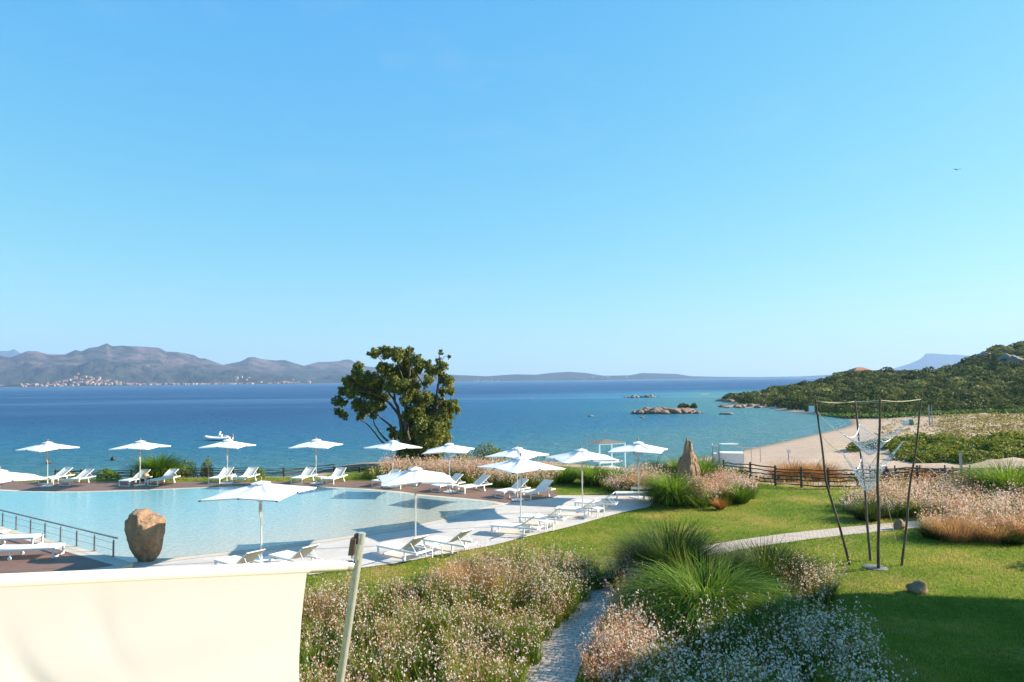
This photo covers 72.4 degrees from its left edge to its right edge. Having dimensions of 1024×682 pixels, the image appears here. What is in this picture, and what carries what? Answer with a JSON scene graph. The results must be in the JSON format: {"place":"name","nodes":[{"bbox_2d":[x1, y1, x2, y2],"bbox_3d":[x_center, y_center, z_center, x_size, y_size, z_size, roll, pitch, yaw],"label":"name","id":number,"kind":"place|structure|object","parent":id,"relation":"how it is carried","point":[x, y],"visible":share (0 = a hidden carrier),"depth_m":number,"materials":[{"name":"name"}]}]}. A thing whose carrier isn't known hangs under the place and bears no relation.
{"place":"outdoors","nodes":[
{"label":"outdoors","id":0,"kind":"place"},
{"bbox_2d":[0,487,496,562],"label":"pool water","id":1,"kind":"structure","parent":0,"point":[193,526],"depth_m":32.55,"materials":[{"name":"liquid"}]},
{"bbox_2d":[0,481,557,501],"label":"pool deck","id":2,"kind":"structure","parent":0,"point":[480,493],"depth_m":41.50,"materials":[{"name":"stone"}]},
{"bbox_2d":[14,439,80,486],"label":"parasol","id":3,"kind":"object","parent":2,"relation":"on","point":[47,446],"visible":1,"depth_m":42.29,"materials":[{"name":"fabric"}]},
{"bbox_2d":[38,467,74,483],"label":"sun lounger","id":4,"kind":"object","parent":2,"relation":"on","point":[63,472],"visible":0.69,"depth_m":44.83,"materials":[{"name":"white paint"}]},
{"bbox_2d":[59,469,95,485],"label":"sun lounger","id":5,"kind":"object","parent":2,"relation":"on","point":[83,474],"visible":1,"depth_m":43.78,"materials":[{"name":"white paint"}]},
{"bbox_2d":[118,469,152,486],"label":"sun lounger","id":6,"kind":"object","parent":2,"relation":"on","point":[136,477],"visible":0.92,"depth_m":43.31,"materials":[{"name":"white paint"}]},
{"bbox_2d":[108,438,169,485],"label":"parasol","id":7,"kind":"object","parent":2,"relation":"on","point":[141,445],"visible":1,"depth_m":42.26,"materials":[{"name":"fabric"}]},
{"bbox_2d":[147,469,180,485],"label":"sun lounger","id":8,"kind":"object","parent":2,"relation":"on","point":[169,473],"visible":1,"depth_m":43.37,"materials":[{"name":"white paint"}]},
{"bbox_2d":[208,467,235,483],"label":"sun lounger","id":9,"kind":"object","parent":2,"relation":"on","point":[224,472],"visible":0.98,"depth_m":44.00,"materials":[{"name":"white paint"}]},
{"bbox_2d":[198,437,256,483],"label":"parasol","id":10,"kind":"object","parent":2,"relation":"on","point":[227,443],"visible":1,"depth_m":42.54,"materials":[{"name":"fabric"}]},
{"bbox_2d":[232,467,259,483],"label":"sun lounger","id":11,"kind":"object","parent":2,"relation":"on","point":[249,472],"visible":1,"depth_m":43.85,"materials":[{"name":"white paint"}]},
{"bbox_2d":[290,467,317,483],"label":"sun lounger","id":12,"kind":"object","parent":2,"relation":"on","point":[307,471],"visible":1,"depth_m":43.59,"materials":[{"name":"white paint"}]},
{"bbox_2d":[287,437,343,484],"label":"parasol","id":13,"kind":"object","parent":2,"relation":"on","point":[316,443],"visible":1,"depth_m":42.01,"materials":[{"name":"fabric"}]},
{"bbox_2d":[322,467,347,484],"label":"sun lounger","id":14,"kind":"object","parent":2,"relation":"on","point":[338,472],"visible":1,"depth_m":43.14,"materials":[{"name":"white paint"}]},
{"bbox_2d":[362,438,422,487],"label":"parasol","id":15,"kind":"object","parent":2,"relation":"on","point":[392,445],"visible":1,"depth_m":40.52,"materials":[{"name":"fabric"}]},
{"bbox_2d":[422,440,474,492],"bbox_3d":[-3.479,6.909,38.699,2.532,2.866,2.533,-1,-3,7],"label":"parasol","id":16,"kind":"object","parent":2,"relation":"on","point":[448,447],"visible":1,"depth_m":38.27,"materials":[{"name":"fabric"}]},
{"bbox_2d":[431,473,465,491],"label":"sun lounger","id":17,"kind":"object","parent":2,"relation":"on","point":[456,477],"visible":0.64,"depth_m":39.74,"materials":[{"name":"white paint"}]},
{"bbox_2d":[456,475,491,493],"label":"sun lounger","id":18,"kind":"object","parent":2,"relation":"on","point":[480,480],"visible":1,"depth_m":38.93,"materials":[{"name":"white paint"}]},
{"bbox_2d":[494,478,530,497],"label":"sun lounger","id":19,"kind":"object","parent":2,"relation":"on","point":[514,485],"visible":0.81,"depth_m":37.40,"materials":[{"name":"white paint"}]},
{"bbox_2d":[484,444,549,500],"bbox_3d":[0.273,6.717,35.971,2.533,2.864,2.532,-3,-4,31],"label":"parasol","id":20,"kind":"object","parent":2,"relation":"on","point":[514,452],"visible":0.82,"depth_m":35.61,"materials":[{"name":"fabric"}]},
{"bbox_2d":[521,479,555,499],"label":"sun lounger","id":21,"kind":"object","parent":2,"relation":"on","point":[543,485],"visible":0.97,"depth_m":36.94,"materials":[{"name":"white paint"}]},
{"bbox_2d":[7,489,653,574],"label":"paving","id":22,"kind":"structure","parent":0,"point":[481,522],"depth_m":28.50,"materials":[{"name":"stone"}]},
{"bbox_2d":[214,549,265,564],"bbox_3d":[-8.798,7.114,22.736,2.000,0.834,0.840,-3,-4,38],"label":"sun lounger","id":23,"kind":"object","parent":22,"relation":"on","point":[246,558],"visible":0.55,"depth_m":22.66,"materials":[{"name":"white paint"}]},
{"bbox_2d":[0,486,502,565],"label":"pool coping","id":24,"kind":"object","parent":22,"relation":"on","point":[323,540],"visible":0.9,"depth_m":29.82,"materials":[{"name":"stone"}]},
{"bbox_2d":[124,508,165,561],"bbox_3d":[-12.821,6.919,24.428,1.134,2.056,1.146,-1,-3,0],"label":"boulder","id":25,"kind":"object","parent":24,"relation":"on","point":[144,529],"visible":0.97,"depth_m":24.11,"materials":[{"name":"brown stone"}]},
{"bbox_2d":[198,476,317,562],"bbox_3d":[-8.763,6.174,24.405,2.903,2.914,2.903,-1,-3,11],"label":"parasol","id":26,"kind":"object","parent":22,"relation":"on","point":[260,491],"visible":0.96,"depth_m":23.91,"materials":[{"name":"white fabric"}]},
{"bbox_2d":[268,544,322,562],"bbox_3d":[-7.228,7.133,23.373,2.000,0.834,0.840,-3,-4,38],"label":"sun lounger","id":27,"kind":"object","parent":22,"relation":"on","point":[288,555],"visible":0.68,"depth_m":23.23,"materials":[{"name":"white paint"}]},
{"bbox_2d":[377,535,431,561],"bbox_3d":[-3.794,7.161,24.538,2.000,0.834,0.840,-3,-4,38],"label":"sun lounger","id":28,"kind":"object","parent":22,"relation":"on","point":[398,546],"visible":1,"depth_m":24.38,"materials":[{"name":"white paint"}]},
{"bbox_2d":[375,462,457,545],"bbox_3d":[-3.664,6.146,26.548,2.810,3.079,2.810,0,-3,-15],"label":"parasol","id":29,"kind":"object","parent":22,"relation":"on","point":[415,475],"visible":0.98,"depth_m":26.00,"materials":[{"name":"fabric"}]},
{"bbox_2d":[423,528,477,553],"bbox_3d":[-2.265,7.197,25.477,2.000,0.834,0.840,-3,-4,36],"label":"sun lounger","id":30,"kind":"object","parent":22,"relation":"on","point":[444,539],"visible":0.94,"depth_m":25.31,"materials":[{"name":"white paint"}]},
{"bbox_2d":[490,513,542,536],"bbox_3d":[0.192,7.313,28.051,2.000,0.834,0.840,-2,-3,22],"label":"sun lounger","id":31,"kind":"object","parent":22,"relation":"on","point":[506,524],"visible":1,"depth_m":27.99,"materials":[{"name":"white paint"}]},
{"bbox_2d":[476,453,566,526],"bbox_3d":[0.381,6.284,29.729,2.810,3.088,2.810,2,-4,-35],"label":"parasol","id":32,"kind":"object","parent":22,"relation":"on","point":[519,465],"visible":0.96,"depth_m":29.28,"materials":[{"name":"fabric"}]},
{"bbox_2d":[518,505,567,526],"bbox_3d":[1.331,7.396,29.774,2.000,0.834,0.840,-2,-3,22],"label":"sun lounger","id":33,"kind":"object","parent":22,"relation":"on","point":[541,516],"visible":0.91,"depth_m":29.73,"materials":[{"name":"white paint"}]},
{"bbox_2d":[554,497,600,518],"bbox_3d":[2.961,7.477,31.555,2.000,0.834,0.840,-2,-3,20],"label":"sun lounger","id":34,"kind":"object","parent":22,"relation":"on","point":[571,508],"visible":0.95,"depth_m":31.43,"materials":[{"name":"white paint"}]},
{"bbox_2d":[544,445,620,512],"bbox_3d":[3.278,6.428,32.914,2.810,3.085,2.810,0,-3,-15],"label":"parasol","id":35,"kind":"object","parent":22,"relation":"on","point":[581,455],"visible":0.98,"depth_m":32.42,"materials":[{"name":"fabric"}]},
{"bbox_2d":[574,491,618,510],"bbox_3d":[3.997,7.556,33.169,2.000,0.834,0.840,-2,-3,20],"label":"sun lounger","id":36,"kind":"object","parent":22,"relation":"on","point":[579,501],"visible":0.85,"depth_m":33.12,"materials":[{"name":"white paint"}]},
{"bbox_2d":[606,438,668,498],"bbox_3d":[6.564,6.581,36.339,2.810,3.082,2.810,-2,-3,19],"label":"parasol","id":37,"kind":"object","parent":22,"relation":"on","point":[637,446],"visible":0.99,"depth_m":35.84,"materials":[{"name":"fabric"}]},
{"bbox_2d":[0,343,830,386],"bbox_3d":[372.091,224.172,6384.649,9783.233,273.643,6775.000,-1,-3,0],"label":"hills","id":38,"kind":"structure","parent":0,"point":[134,364],"depth_m":4222.92,"materials":[{"name":"stone"}]},
{"bbox_2d":[0,377,851,478],"bbox_3d":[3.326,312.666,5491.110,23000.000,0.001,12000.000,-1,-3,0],"label":"sea","id":39,"kind":"structure","parent":0,"point":[273,422],"depth_m":146.57,"materials":[{"name":"liquid"}]},
{"bbox_2d":[631,407,703,413],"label":"rocky islet","id":40,"kind":"object","parent":39,"relation":"in","point":[655,410],"visible":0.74,"depth_m":169.89,"materials":[{"name":"stone"}]},
{"bbox_2d":[421,550,503,591],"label":"feather grass","id":41,"kind":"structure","parent":0,"point":[470,562],"depth_m":20.24,"materials":[{"name":"plant"}]},
{"bbox_2d":[0,0,1023,376],"label":"sky","id":42,"kind":"structure","parent":0,"point":[708,188],"materials":[{"name":"blue"}]},
{"bbox_2d":[31,463,1023,681],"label":"lawn","id":43,"kind":"structure","parent":0,"point":[569,535],"depth_m":23.08,"materials":[{"name":"plant"}]},
{"bbox_2d":[0,526,132,569],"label":"raised platform","id":44,"kind":"structure","parent":43,"relation":"on","point":[116,563],"depth_m":24.72,"materials":[{"name":"concrete"}]},
{"bbox_2d":[0,533,111,573],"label":"deck","id":45,"kind":"structure","parent":44,"relation":"on","point":[35,561],"depth_m":23.71,"materials":[{"name":"wood"}]},
{"bbox_2d":[0,533,43,544],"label":"sun lounger","id":46,"kind":"object","parent":45,"relation":"on","point":[3,537],"visible":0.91,"depth_m":26.18,"materials":[{"name":"white paint"}]},
{"bbox_2d":[0,466,49,532],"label":"parasol","id":47,"kind":"object","parent":45,"relation":"on","point":[5,476],"visible":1,"depth_m":28.66,"materials":[{"name":"fabric"}]},
{"bbox_2d":[0,543,64,560],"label":"sun lounger","id":48,"kind":"object","parent":45,"relation":"on","point":[21,548],"visible":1,"depth_m":24.40,"materials":[{"name":"white paint"}]},
{"bbox_2d":[0,509,117,556],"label":"railing","id":49,"kind":"object","parent":44,"relation":"on","point":[60,535],"visible":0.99,"depth_m":26.80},
{"bbox_2d":[95,468,121,479],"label":"round shrub","id":50,"kind":"object","parent":43,"relation":"on","point":[108,474],"visible":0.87,"depth_m":46.01,"materials":[{"name":"green plant"}]},
{"bbox_2d":[122,450,195,479],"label":"tall grass clump","id":51,"kind":"object","parent":43,"relation":"on","point":[160,466],"visible":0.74,"depth_m":44.85,"materials":[{"name":"plant"}]},
{"bbox_2d":[0,532,365,681],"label":"awning","id":52,"kind":"object","parent":43,"relation":"on","point":[225,623],"visible":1,"depth_m":3.48,"materials":[{"name":"fabric"}]},
{"bbox_2d":[17,474,370,483],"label":"grass","id":53,"kind":"structure","parent":43,"relation":"on","point":[223,479],"depth_m":44.59,"materials":[{"name":"plant"}]},
{"bbox_2d":[54,464,381,477],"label":"rail fence","id":54,"kind":"object","parent":43,"relation":"on","point":[348,469],"visible":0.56,"depth_m":47.13,"materials":[{"name":"brown wood"}]},
{"bbox_2d":[302,588,360,630],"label":"feather grass","id":55,"kind":"object","parent":43,"relation":"on","point":[325,620],"depth_m":17.27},
{"bbox_2d":[330,345,460,465],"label":"evergreen oak","id":56,"kind":"object","parent":43,"relation":"on","point":[424,427],"visible":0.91,"depth_m":51.14,"materials":[{"name":"green plant"}]},
{"bbox_2d":[299,537,611,681],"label":"gaura bed","id":57,"kind":"object","parent":43,"relation":"on","point":[547,602],"visible":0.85,"depth_m":16.68,"materials":[{"name":"green plant"}]},
{"bbox_2d":[369,452,561,487],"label":"gaura bed","id":58,"kind":"object","parent":43,"relation":"on","point":[470,471],"visible":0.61,"depth_m":43.66,"materials":[{"name":"beige plant"}]},
{"bbox_2d":[472,560,540,605],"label":"feather grass","id":59,"kind":"object","parent":43,"relation":"on","point":[493,582],"depth_m":19.45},
{"bbox_2d":[549,464,579,482],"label":"grass clump","id":60,"kind":"object","parent":43,"relation":"on","point":[564,477],"visible":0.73,"depth_m":41.72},
{"bbox_2d":[566,462,616,485],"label":"grass clump","id":61,"kind":"object","parent":43,"relation":"on","point":[590,476],"visible":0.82,"depth_m":40.78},
{"bbox_2d":[596,466,640,482],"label":"grass clump","id":62,"kind":"object","parent":43,"relation":"on","point":[613,475],"visible":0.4,"depth_m":40.59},
{"bbox_2d":[572,570,664,681],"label":"gaura bed","id":63,"kind":"object","parent":43,"relation":"on","point":[607,670],"visible":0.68,"depth_m":14.80,"materials":[{"name":"pink plant"}]},
{"bbox_2d":[592,544,657,589],"bbox_3d":[3.415,6.774,21.014,2.173,1.143,3.401,-1,-3,0],"label":"gaura bed","id":64,"kind":"object","parent":43,"relation":"on","point":[616,572],"visible":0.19,"depth_m":20.73,"materials":[{"name":"green plant"}]},
{"bbox_2d":[599,459,678,493],"bbox_3d":[7.154,7.693,40.289,5.052,1.360,7.204,-1,-3,0],"label":"gaura bed","id":65,"kind":"object","parent":43,"relation":"on","point":[614,486],"visible":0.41,"depth_m":39.05,"materials":[{"name":"pink plant"}]},
{"bbox_2d":[632,455,676,475],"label":"grass clump","id":66,"kind":"object","parent":43,"relation":"on","point":[656,464],"visible":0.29,"depth_m":43.35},
{"bbox_2d":[596,512,743,580],"bbox_3d":[4.812,6.273,21.066,5.032,2.100,4.983,-1,-3,0],"label":"grass clump","id":67,"kind":"object","parent":43,"relation":"on","point":[657,548],"visible":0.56,"depth_m":21.16,"materials":[{"name":"plant"}]},
{"bbox_2d":[629,466,714,507],"bbox_3d":[7.877,7.070,34.291,4.731,1.886,4.801,-1,-3,0],"label":"grass clump","id":68,"kind":"object","parent":43,"relation":"on","point":[665,493],"visible":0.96,"depth_m":33.70,"materials":[{"name":"plant"}]},
{"bbox_2d":[676,438,700,480],"bbox_3d":[9.639,7.007,38.319,1.356,3.459,0.969,-1,-3,0],"label":"standing stone","id":69,"kind":"object","parent":43,"relation":"on","point":[687,461],"visible":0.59,"depth_m":38.15,"materials":[{"name":"beige stone"}]},
{"bbox_2d":[645,464,760,507],"bbox_3d":[10.687,7.404,36.623,4.563,1.456,9.019,-4,-4,43],"label":"gaura bed","id":70,"kind":"object","parent":43,"relation":"on","point":[727,477],"visible":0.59,"depth_m":34.68,"materials":[{"name":"pink plant"}]},
{"bbox_2d":[594,535,815,659],"bbox_3d":[4.908,6.052,17.608,5.716,2.158,5.828,-1,-3,0],"label":"grass clump","id":71,"kind":"object","parent":43,"relation":"on","point":[733,584],"visible":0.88,"depth_m":16.87,"materials":[{"name":"plant"}]},
{"bbox_2d":[674,451,738,481],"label":"grass clump","id":72,"kind":"object","parent":43,"relation":"on","point":[704,465],"visible":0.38,"depth_m":41.74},
{"bbox_2d":[718,480,764,503],"bbox_3d":[11.228,7.412,34.732,2.939,1.181,2.883,-1,-3,0],"label":"grass clump","id":73,"kind":"object","parent":43,"relation":"on","point":[744,497],"visible":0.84,"depth_m":34.29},
{"bbox_2d":[591,574,915,681],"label":"gaura bed","id":74,"kind":"object","parent":43,"relation":"on","point":[827,649],"visible":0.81,"depth_m":14.48,"materials":[{"name":"green plant"}]},
{"bbox_2d":[700,534,840,599],"bbox_3d":[7.313,6.424,20.299,4.345,1.661,4.349,-1,-3,0],"label":"grass clump","id":75,"kind":"object","parent":43,"relation":"on","point":[756,554],"visible":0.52,"depth_m":20.10,"materials":[{"name":"plant"}]},
{"bbox_2d":[760,540,857,616],"bbox_3d":[8.214,6.460,19.332,2.573,1.483,3.386,-1,-3,0],"label":"gaura bed","id":76,"kind":"object","parent":43,"relation":"on","point":[825,595],"visible":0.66,"depth_m":18.78,"materials":[{"name":"green plant"}]},
{"bbox_2d":[723,460,979,488],"bbox_3d":[19.017,7.664,39.416,13.900,1.253,2.622,-2,-3,20],"label":"rail fence","id":77,"kind":"object","parent":43,"relation":"on","point":[801,476],"visible":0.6,"depth_m":39.06,"materials":[{"name":"brown wood"}]},
{"bbox_2d":[837,496,898,520],"bbox_3d":[15.297,7.195,30.249,2.741,1.032,2.694,-1,-3,0],"label":"grass clump","id":78,"kind":"object","parent":43,"relation":"on","point":[858,511],"visible":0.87,"depth_m":30.02,"materials":[{"name":"plant"}]},
{"bbox_2d":[799,397,957,570],"bbox_3d":[14.520,5.007,30.382,7.434,5.582,18.326,-3,-4,37],"label":"net sculpture","id":79,"kind":"object","parent":43,"relation":"on","point":[878,566],"visible":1,"depth_m":22.77,"materials":[{"name":"metal"}]},
{"bbox_2d":[905,580,927,594],"bbox_3d":[11.596,7.054,20.007,0.581,0.431,0.487,-1,-3,0],"label":"stone","id":80,"kind":"object","parent":43,"relation":"on","point":[919,587],"visible":0.97,"depth_m":19.89,"materials":[{"name":"grey stone"}]},
{"bbox_2d":[836,465,1023,541],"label":"gaura bed","id":81,"kind":"object","parent":43,"relation":"on","point":[927,498],"visible":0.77,"depth_m":31.05,"materials":[{"name":"beige plant"}]},
{"bbox_2d":[909,517,969,540],"bbox_3d":[16.310,7.168,26.767,2.337,0.678,2.355,-1,-3,0],"label":"grass clump","id":82,"kind":"object","parent":43,"relation":"on","point":[925,533],"visible":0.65,"depth_m":26.56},
{"bbox_2d":[910,509,993,542],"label":"feather grass","id":83,"kind":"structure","parent":43,"relation":"on","point":[955,537],"depth_m":26.17,"materials":[{"name":"plant"}]},
{"bbox_2d":[941,454,1023,498],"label":"grass clump","id":84,"kind":"object","parent":43,"relation":"on","point":[999,474],"visible":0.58,"depth_m":34.46,"materials":[{"name":"plant"}]},
{"bbox_2d":[941,511,1023,543],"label":"feather grass","id":85,"kind":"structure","parent":43,"relation":"on","point":[990,536],"depth_m":25.84,"materials":[{"name":"plant"}]},
{"bbox_2d":[979,521,1023,544],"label":"grass clump","id":86,"kind":"object","parent":43,"relation":"on","point":[1014,540],"visible":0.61,"depth_m":25.56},
{"bbox_2d":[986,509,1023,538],"bbox_3d":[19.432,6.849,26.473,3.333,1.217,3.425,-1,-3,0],"label":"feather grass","id":87,"kind":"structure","parent":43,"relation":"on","point":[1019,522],"depth_m":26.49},
{"bbox_2d":[39,347,1023,485],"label":"ground","id":88,"kind":"structure","parent":0,"point":[806,449],"depth_m":74.57,"materials":[{"name":"sand"}]},
{"bbox_2d":[473,442,507,462],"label":"olive shrub","id":89,"kind":"object","parent":88,"relation":"on","point":[494,451],"visible":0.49,"depth_m":52.92,"materials":[{"name":"green plant"}]},
{"bbox_2d":[585,439,625,468],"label":"beach gazebo","id":90,"kind":"object","parent":88,"relation":"on","point":[602,442],"visible":0.66,"depth_m":59.14,"materials":[{"name":"white paint"}]},
{"bbox_2d":[712,443,743,466],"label":"beach kiosk","id":91,"kind":"object","parent":88,"relation":"on","point":[734,458],"visible":0.74,"depth_m":62.60,"materials":[{"name":"white paint"}]},
{"bbox_2d":[758,459,821,482],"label":"feather grass","id":92,"kind":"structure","parent":88,"relation":"on","point":[787,467],"depth_m":43.39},
{"bbox_2d":[722,341,1023,409],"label":"scrub","id":93,"kind":"object","parent":88,"relation":"on","point":[972,373],"visible":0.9,"depth_m":224.06,"materials":[{"name":"green plant"}]},
{"bbox_2d":[861,388,888,398],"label":"scrub bush","id":94,"kind":"object","parent":88,"relation":"on","point":[872,393],"visible":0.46,"depth_m":176.76,"materials":[{"name":"green plant"}]},
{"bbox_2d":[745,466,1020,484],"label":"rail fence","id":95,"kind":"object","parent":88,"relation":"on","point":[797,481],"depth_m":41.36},
{"bbox_2d":[889,448,909,460],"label":"dune shrub","id":96,"kind":"object","parent":88,"relation":"on","point":[899,452],"visible":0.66,"depth_m":62.92,"materials":[{"name":"green plant"}]},
{"bbox_2d":[820,407,1023,417],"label":"creeper","id":97,"kind":"object","parent":88,"relation":"on","point":[924,413],"visible":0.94,"depth_m":135.42,"materials":[{"name":"green plant"}]},
{"bbox_2d":[906,450,938,462],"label":"dune shrub","id":98,"kind":"object","parent":88,"relation":"on","point":[930,458],"visible":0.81,"depth_m":60.55,"materials":[{"name":"green plant"}]},
{"bbox_2d":[869,465,994,480],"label":"wattle fence","id":99,"kind":"object","parent":88,"relation":"on","point":[900,470],"visible":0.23,"depth_m":44.07,"materials":[{"name":"brown wood"}]},
{"bbox_2d":[932,451,956,462],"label":"dune shrub","id":100,"kind":"object","parent":88,"relation":"on","point":[942,459],"visible":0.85,"depth_m":60.16,"materials":[{"name":"green plant"}]},
{"bbox_2d":[874,412,1023,439],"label":"dune plants","id":101,"kind":"object","parent":88,"relation":"on","point":[1012,418],"visible":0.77,"depth_m":105.29,"materials":[{"name":"plant"}]},
{"bbox_2d":[949,450,982,463],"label":"dune shrub","id":102,"kind":"object","parent":88,"relation":"on","point":[963,457],"visible":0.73,"depth_m":59.48,"materials":[{"name":"green plant"}]},
{"bbox_2d":[980,438,1018,451],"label":"dune shrub","id":103,"kind":"object","parent":88,"relation":"on","point":[1008,444],"visible":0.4,"depth_m":65.74,"materials":[{"name":"green plant"}]},
{"bbox_2d":[990,447,1017,458],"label":"dune shrub","id":104,"kind":"object","parent":88,"relation":"on","point":[1008,451],"visible":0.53,"depth_m":61.63,"materials":[{"name":"green plant"}]},
{"bbox_2d":[986,430,1023,440],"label":"dune shrub","id":105,"kind":"object","parent":88,"relation":"on","point":[1009,433],"visible":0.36,"depth_m":72.59,"materials":[{"name":"green plant"}]},
{"bbox_2d":[997,353,1023,362],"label":"granite outcrop","id":106,"kind":"object","parent":88,"relation":"on","point":[1014,358],"visible":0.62,"depth_m":248.14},
{"bbox_2d":[521,520,922,681],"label":"path","id":107,"kind":"structure","parent":0,"point":[558,661],"depth_m":17.41,"materials":[{"name":"stone"}]},
{"bbox_2d":[794,459,849,481],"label":"feather grass","id":108,"kind":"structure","parent":0,"point":[820,468],"depth_m":42.83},
{"bbox_2d":[893,353,966,370],"bbox_3d":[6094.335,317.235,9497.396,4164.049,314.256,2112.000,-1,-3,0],"label":"flat topped mountain","id":109,"kind":"structure","parent":0,"point":[935,361],"depth_m":9327.21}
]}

